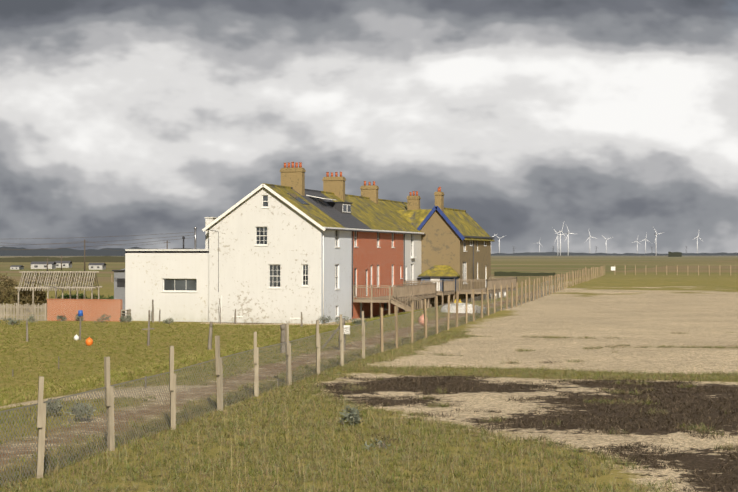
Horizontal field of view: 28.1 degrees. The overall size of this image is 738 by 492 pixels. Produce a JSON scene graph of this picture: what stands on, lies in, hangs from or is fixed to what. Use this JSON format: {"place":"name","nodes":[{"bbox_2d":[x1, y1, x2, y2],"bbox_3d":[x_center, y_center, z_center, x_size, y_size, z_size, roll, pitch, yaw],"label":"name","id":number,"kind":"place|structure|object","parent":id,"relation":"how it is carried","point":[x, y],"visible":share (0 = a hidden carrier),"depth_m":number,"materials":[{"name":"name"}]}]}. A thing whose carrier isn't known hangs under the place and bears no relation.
{"place":"outdoors","nodes":[
{"label":"outdoors","id":0,"kind":"place"},
{"bbox_2d":[112,269,124,308],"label":"grey clad building","id":1,"kind":"structure","parent":0,"point":[119,284],"depth_m":119.41,"materials":[{"name":"grey"}]},
{"bbox_2d":[0,255,737,491],"bbox_3d":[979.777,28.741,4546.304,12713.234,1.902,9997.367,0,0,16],"label":"terrain","id":2,"kind":"structure","parent":0,"point":[645,305],"depth_m":40.04,"materials":[{"name":"green plant"}]},
{"bbox_2d":[0,272,46,311],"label":"tamarisk bushes","id":3,"kind":"object","parent":2,"relation":"on","point":[25,297],"visible":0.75,"depth_m":125.55,"materials":[{"name":"brown plant"}]},
{"bbox_2d":[10,261,105,269],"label":"distant bungalows","id":4,"kind":"object","parent":2,"relation":"on","point":[65,264],"visible":0.88,"depth_m":489.56,"materials":[{"name":"grey"}]},
{"bbox_2d":[15,271,101,306],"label":"pergola","id":5,"kind":"object","parent":2,"relation":"on","point":[75,286],"visible":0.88,"depth_m":125.32,"materials":[{"name":"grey wood"}]},
{"bbox_2d":[0,256,124,261],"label":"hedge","id":6,"kind":"object","parent":2,"relation":"on","point":[80,259],"visible":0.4,"depth_m":895.33,"materials":[{"name":"green plant"}]},
{"bbox_2d":[0,303,130,321],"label":"picket fence","id":7,"kind":"object","parent":2,"relation":"on","point":[19,311],"visible":0.75,"depth_m":110.61,"materials":[{"name":"grey wood"}]},
{"bbox_2d":[45,292,113,302],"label":"plants","id":8,"kind":"object","parent":2,"relation":"on","point":[81,296],"visible":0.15,"depth_m":129.81,"materials":[{"name":"green plant"}]},
{"bbox_2d":[46,299,121,321],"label":"garden brick wall","id":9,"kind":"structure","parent":2,"relation":"on","point":[94,309],"depth_m":109.15,"materials":[{"name":"brick"}]},
{"bbox_2d":[0,246,191,255],"bbox_3d":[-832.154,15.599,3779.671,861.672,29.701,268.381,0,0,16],"label":"distant hills","id":10,"kind":"structure","parent":2,"relation":"on","point":[9,251],"depth_m":3780.92,"materials":[{"name":"grey"}]},
{"bbox_2d":[2,232,192,270],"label":"utility poles","id":11,"kind":"object","parent":2,"relation":"on","point":[167,242],"visible":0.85,"depth_m":118.74,"materials":[{"name":"brown wood"}]},
{"bbox_2d":[125,217,216,321],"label":"flat-roofed extension","id":12,"kind":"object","parent":2,"relation":"on","point":[173,284],"depth_m":108.90,"materials":[{"name":"white paint"}]},
{"bbox_2d":[0,313,390,449],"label":"shrubs","id":13,"kind":"object","parent":2,"relation":"on","point":[351,415],"visible":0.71,"depth_m":29.48,"materials":[{"name":"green plant"}]},
{"bbox_2d":[12,298,427,387],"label":"ornaments","id":14,"kind":"object","parent":2,"relation":"on","point":[89,341],"visible":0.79,"depth_m":75.58,"materials":[{"name":"orange plastic"}]},
{"bbox_2d":[209,187,494,323],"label":"row of houses","id":15,"kind":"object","parent":2,"relation":"on","point":[273,258],"depth_m":107.31,"materials":[{"name":"white paint"}]},
{"bbox_2d":[202,162,494,277],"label":"terrace roof chimneys","id":16,"kind":"object","parent":15,"relation":"on","point":[332,204],"visible":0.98,"depth_m":122.66,"materials":[{"name":"plant"}]},
{"bbox_2d":[0,298,737,491],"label":"grass tufts","id":17,"kind":"object","parent":2,"relation":"on","point":[143,370],"visible":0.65,"depth_m":28.78,"materials":[{"name":"green plant"}]},
{"bbox_2d":[36,265,730,477],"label":"fence posts","id":18,"kind":"object","parent":2,"relation":"on","point":[41,410],"visible":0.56,"depth_m":36.35,"materials":[{"name":"brown wood"}]},
{"bbox_2d":[0,277,562,486],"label":"chain link fence","id":19,"kind":"object","parent":18,"relation":"attached to","point":[337,330],"visible":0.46,"depth_m":28.43,"materials":[{"name":"grey metal"}]},
{"bbox_2d":[353,277,516,317],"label":"timber deck stairs","id":20,"kind":"structure","parent":2,"relation":"on","point":[413,292],"depth_m":122.40,"materials":[{"name":"brown wood"}]},
{"bbox_2d":[440,303,486,313],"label":"upturned dinghy","id":21,"kind":"object","parent":2,"relation":"on","point":[462,308],"depth_m":80.11,"materials":[{"name":"white plastic"}]},
{"bbox_2d":[494,271,554,275],"bbox_3d":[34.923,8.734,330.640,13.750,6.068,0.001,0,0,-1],"label":"hedge","id":22,"kind":"object","parent":2,"relation":"on","point":[500,273],"visible":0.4,"depth_m":330.63,"materials":[{"name":"green plant"}]},
{"bbox_2d":[493,223,698,255],"bbox_3d":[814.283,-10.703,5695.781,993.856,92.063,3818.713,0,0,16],"label":"wind turbines","id":23,"kind":"object","parent":2,"relation":"on","point":[560,234],"visible":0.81,"depth_m":4973.69,"materials":[{"name":"grey metal"}]},
{"bbox_2d":[512,246,687,252],"bbox_3d":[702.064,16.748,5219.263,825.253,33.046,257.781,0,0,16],"label":"power pylons","id":24,"kind":"object","parent":2,"relation":"on","point":[595,246],"visible":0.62,"depth_m":5220.55,"materials":[{"name":"grey metal"}]},
{"bbox_2d":[491,252,737,255],"bbox_3d":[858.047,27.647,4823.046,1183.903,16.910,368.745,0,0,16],"label":"treeline","id":25,"kind":"object","parent":2,"relation":"on","point":[612,254],"visible":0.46,"depth_m":4820.33,"materials":[{"name":"grey"}]},
{"bbox_2d":[668,252,681,256],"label":"building","id":26,"kind":"structure","parent":2,"relation":"on","point":[674,254],"depth_m":2614.31,"materials":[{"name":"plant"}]},
{"bbox_2d":[0,0,737,253],"label":"sky","id":27,"kind":"structure","parent":0,"point":[616,120],"materials":[{"name":"grey"}]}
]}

